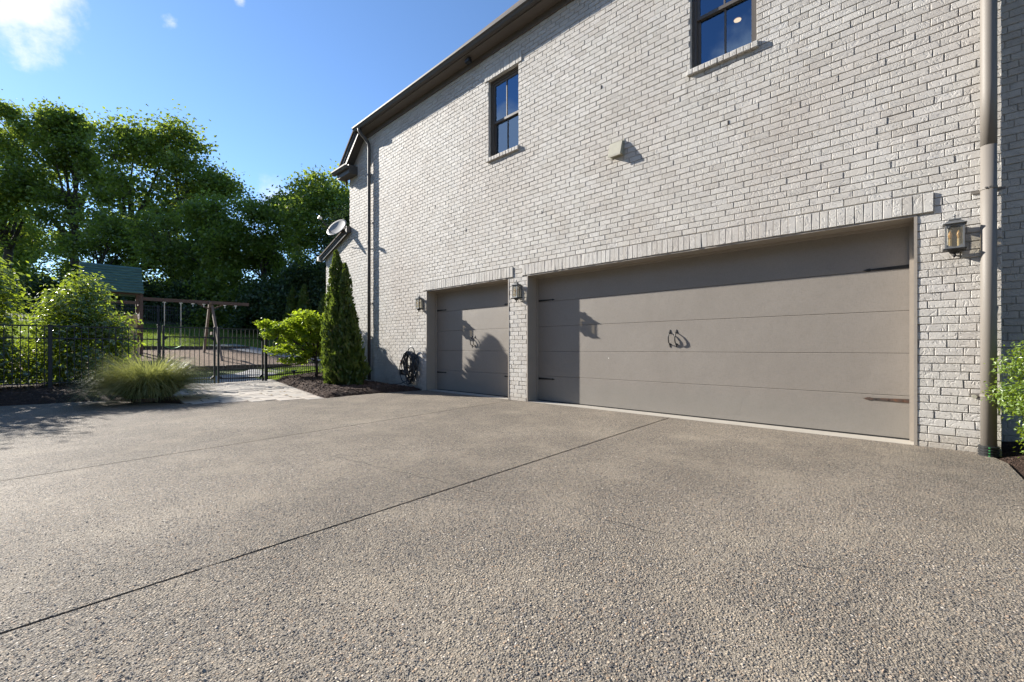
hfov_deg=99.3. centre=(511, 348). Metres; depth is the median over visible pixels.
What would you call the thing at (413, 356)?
garden hose
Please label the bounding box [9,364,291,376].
landscape timber
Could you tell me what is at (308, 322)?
maple tree
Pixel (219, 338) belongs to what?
metal gate
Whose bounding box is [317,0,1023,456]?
brick house
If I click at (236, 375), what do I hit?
garden walk
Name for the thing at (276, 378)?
lawn grass
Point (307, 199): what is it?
woodland tree
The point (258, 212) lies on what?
woodland tree
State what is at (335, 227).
satellite dish
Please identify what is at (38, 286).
woodland shrub
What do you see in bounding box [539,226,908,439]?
garage door
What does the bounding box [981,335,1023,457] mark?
boxwood
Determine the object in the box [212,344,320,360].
garden walk
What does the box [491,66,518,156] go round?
window
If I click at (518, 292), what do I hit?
wall lantern
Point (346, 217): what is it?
tree
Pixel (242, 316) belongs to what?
woodland shrub
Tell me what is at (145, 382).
ornamental grass
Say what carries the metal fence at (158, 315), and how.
on the lawn at (225, 371)
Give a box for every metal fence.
[0,298,235,325]
[0,324,160,388]
[264,328,322,380]
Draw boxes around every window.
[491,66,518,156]
[692,0,756,67]
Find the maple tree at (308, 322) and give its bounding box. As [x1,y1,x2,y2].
[253,309,327,376]
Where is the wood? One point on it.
(15, 268)
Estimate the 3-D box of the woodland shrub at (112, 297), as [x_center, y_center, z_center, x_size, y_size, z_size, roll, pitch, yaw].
[-35.578,-3.412,37.475,6.948,7.101,7.933,0,0,22]
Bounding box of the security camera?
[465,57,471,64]
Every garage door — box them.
[437,284,507,396]
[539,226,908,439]
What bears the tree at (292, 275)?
on the lawn at (225, 371)
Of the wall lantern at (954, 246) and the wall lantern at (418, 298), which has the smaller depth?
the wall lantern at (954, 246)
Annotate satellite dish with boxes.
[318,215,345,238]
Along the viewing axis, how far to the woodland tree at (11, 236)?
46.58 m
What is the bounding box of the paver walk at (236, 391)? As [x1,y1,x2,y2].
[174,379,320,403]
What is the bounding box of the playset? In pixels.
[79,262,248,361]
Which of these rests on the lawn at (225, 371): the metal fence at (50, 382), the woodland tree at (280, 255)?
the woodland tree at (280, 255)
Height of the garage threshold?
0.100 m
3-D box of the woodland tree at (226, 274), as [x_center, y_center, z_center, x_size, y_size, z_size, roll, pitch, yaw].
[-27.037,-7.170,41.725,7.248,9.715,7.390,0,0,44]
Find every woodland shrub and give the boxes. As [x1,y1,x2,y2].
[0,263,43,296]
[4,270,73,312]
[48,275,132,313]
[104,272,178,319]
[143,270,237,326]
[175,275,257,328]
[216,268,289,334]
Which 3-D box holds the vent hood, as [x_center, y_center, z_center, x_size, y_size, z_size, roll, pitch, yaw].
[1.661,-3.197,6.974,0.260,0.265,0.104,0,0,44]
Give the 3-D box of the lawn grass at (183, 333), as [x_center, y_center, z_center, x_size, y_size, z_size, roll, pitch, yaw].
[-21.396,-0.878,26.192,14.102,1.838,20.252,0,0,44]
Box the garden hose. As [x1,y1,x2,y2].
[386,347,418,384]
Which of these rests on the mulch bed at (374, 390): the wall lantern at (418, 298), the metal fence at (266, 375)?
the metal fence at (266, 375)
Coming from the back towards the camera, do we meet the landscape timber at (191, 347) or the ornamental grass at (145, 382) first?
the landscape timber at (191, 347)
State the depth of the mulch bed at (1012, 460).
4.14 m
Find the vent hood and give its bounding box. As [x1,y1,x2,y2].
[608,139,624,159]
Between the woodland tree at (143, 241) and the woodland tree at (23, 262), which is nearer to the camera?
the woodland tree at (143, 241)
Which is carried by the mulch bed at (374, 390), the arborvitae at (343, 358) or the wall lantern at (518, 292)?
the arborvitae at (343, 358)
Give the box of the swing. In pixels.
[164,304,180,347]
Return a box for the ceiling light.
[732,15,742,23]
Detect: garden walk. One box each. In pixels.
[180,369,284,382]
[189,378,261,384]
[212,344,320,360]
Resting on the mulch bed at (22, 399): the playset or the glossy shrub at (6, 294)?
the glossy shrub at (6, 294)
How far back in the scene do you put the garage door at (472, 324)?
9.83 m
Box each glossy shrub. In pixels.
[0,255,60,384]
[8,264,146,385]
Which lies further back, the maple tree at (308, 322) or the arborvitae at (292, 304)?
the arborvitae at (292, 304)
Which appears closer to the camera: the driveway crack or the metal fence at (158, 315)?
the driveway crack
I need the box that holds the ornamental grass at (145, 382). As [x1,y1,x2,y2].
[59,348,223,403]
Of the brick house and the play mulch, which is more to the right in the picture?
the brick house
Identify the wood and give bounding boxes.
[0,255,228,288]
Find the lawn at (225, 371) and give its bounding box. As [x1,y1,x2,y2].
[2,308,1002,456]
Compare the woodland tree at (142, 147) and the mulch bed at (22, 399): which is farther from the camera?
the woodland tree at (142, 147)
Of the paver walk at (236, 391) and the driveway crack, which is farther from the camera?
the paver walk at (236, 391)
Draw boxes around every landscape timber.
[7,346,248,348]
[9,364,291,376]
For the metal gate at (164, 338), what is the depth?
12.88 m
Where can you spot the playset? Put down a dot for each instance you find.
(125, 280)
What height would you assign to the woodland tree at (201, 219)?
11.650 m
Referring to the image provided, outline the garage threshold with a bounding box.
[429,389,916,445]
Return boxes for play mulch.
[11,349,313,368]
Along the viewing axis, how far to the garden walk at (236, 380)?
14.27 m
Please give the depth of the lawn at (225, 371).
25.75 m
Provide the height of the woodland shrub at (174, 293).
6.058 m
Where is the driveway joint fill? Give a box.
[0,423,652,634]
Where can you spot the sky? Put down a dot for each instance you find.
(283, 86)
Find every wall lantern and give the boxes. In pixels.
[415,295,423,311]
[511,280,521,301]
[942,214,966,257]
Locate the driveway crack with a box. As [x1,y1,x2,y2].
[229,431,825,571]
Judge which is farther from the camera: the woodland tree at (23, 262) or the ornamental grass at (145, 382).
the woodland tree at (23, 262)
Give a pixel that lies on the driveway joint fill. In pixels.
(269, 547)
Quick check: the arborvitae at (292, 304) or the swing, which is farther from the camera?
the arborvitae at (292, 304)
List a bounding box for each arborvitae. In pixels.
[282,284,312,342]
[305,293,325,345]
[319,249,371,385]
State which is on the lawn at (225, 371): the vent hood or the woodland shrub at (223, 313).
the woodland shrub at (223, 313)
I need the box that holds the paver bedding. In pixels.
[172,380,323,403]
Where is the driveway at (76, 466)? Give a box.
[0,390,1023,681]
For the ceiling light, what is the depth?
7.88 m
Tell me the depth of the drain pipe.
4.12 m
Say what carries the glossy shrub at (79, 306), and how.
on the mulch bed at (22, 399)
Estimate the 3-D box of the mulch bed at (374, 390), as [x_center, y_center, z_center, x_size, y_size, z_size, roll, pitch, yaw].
[-4.954,0.942,12.457,2.315,0.315,6.386,0,0,-37]
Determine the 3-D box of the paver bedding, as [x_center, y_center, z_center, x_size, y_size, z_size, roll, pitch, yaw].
[-6.839,1.090,11.236,6.600,0.070,3.350,0,0,44]
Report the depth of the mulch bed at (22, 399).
9.45 m
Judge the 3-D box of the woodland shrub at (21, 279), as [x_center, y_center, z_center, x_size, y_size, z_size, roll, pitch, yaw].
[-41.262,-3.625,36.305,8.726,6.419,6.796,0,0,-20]
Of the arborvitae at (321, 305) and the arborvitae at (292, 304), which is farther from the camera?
the arborvitae at (292, 304)
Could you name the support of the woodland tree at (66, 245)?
on the lawn at (225, 371)
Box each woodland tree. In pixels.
[0,89,72,280]
[0,96,144,268]
[0,209,89,278]
[14,196,150,284]
[50,99,254,283]
[108,197,210,306]
[148,184,260,300]
[185,233,254,287]
[188,187,306,293]
[244,225,315,281]
[267,160,349,280]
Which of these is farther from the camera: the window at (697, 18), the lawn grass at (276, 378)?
the lawn grass at (276, 378)
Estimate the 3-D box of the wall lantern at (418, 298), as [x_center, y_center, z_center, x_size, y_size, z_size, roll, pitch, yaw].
[-2.272,-1.100,10.668,0.172,0.430,0.171,0,0,44]
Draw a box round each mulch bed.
[0,382,180,405]
[277,372,419,397]
[998,441,1023,479]
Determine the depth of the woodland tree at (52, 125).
44.37 m
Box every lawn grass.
[1,320,303,347]
[254,366,320,379]
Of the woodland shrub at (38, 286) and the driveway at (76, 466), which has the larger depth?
the woodland shrub at (38, 286)
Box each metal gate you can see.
[162,325,215,382]
[217,327,263,382]
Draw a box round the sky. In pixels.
[0,0,518,282]
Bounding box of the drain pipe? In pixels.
[977,444,999,458]
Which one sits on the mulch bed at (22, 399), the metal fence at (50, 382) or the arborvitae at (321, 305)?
the metal fence at (50, 382)

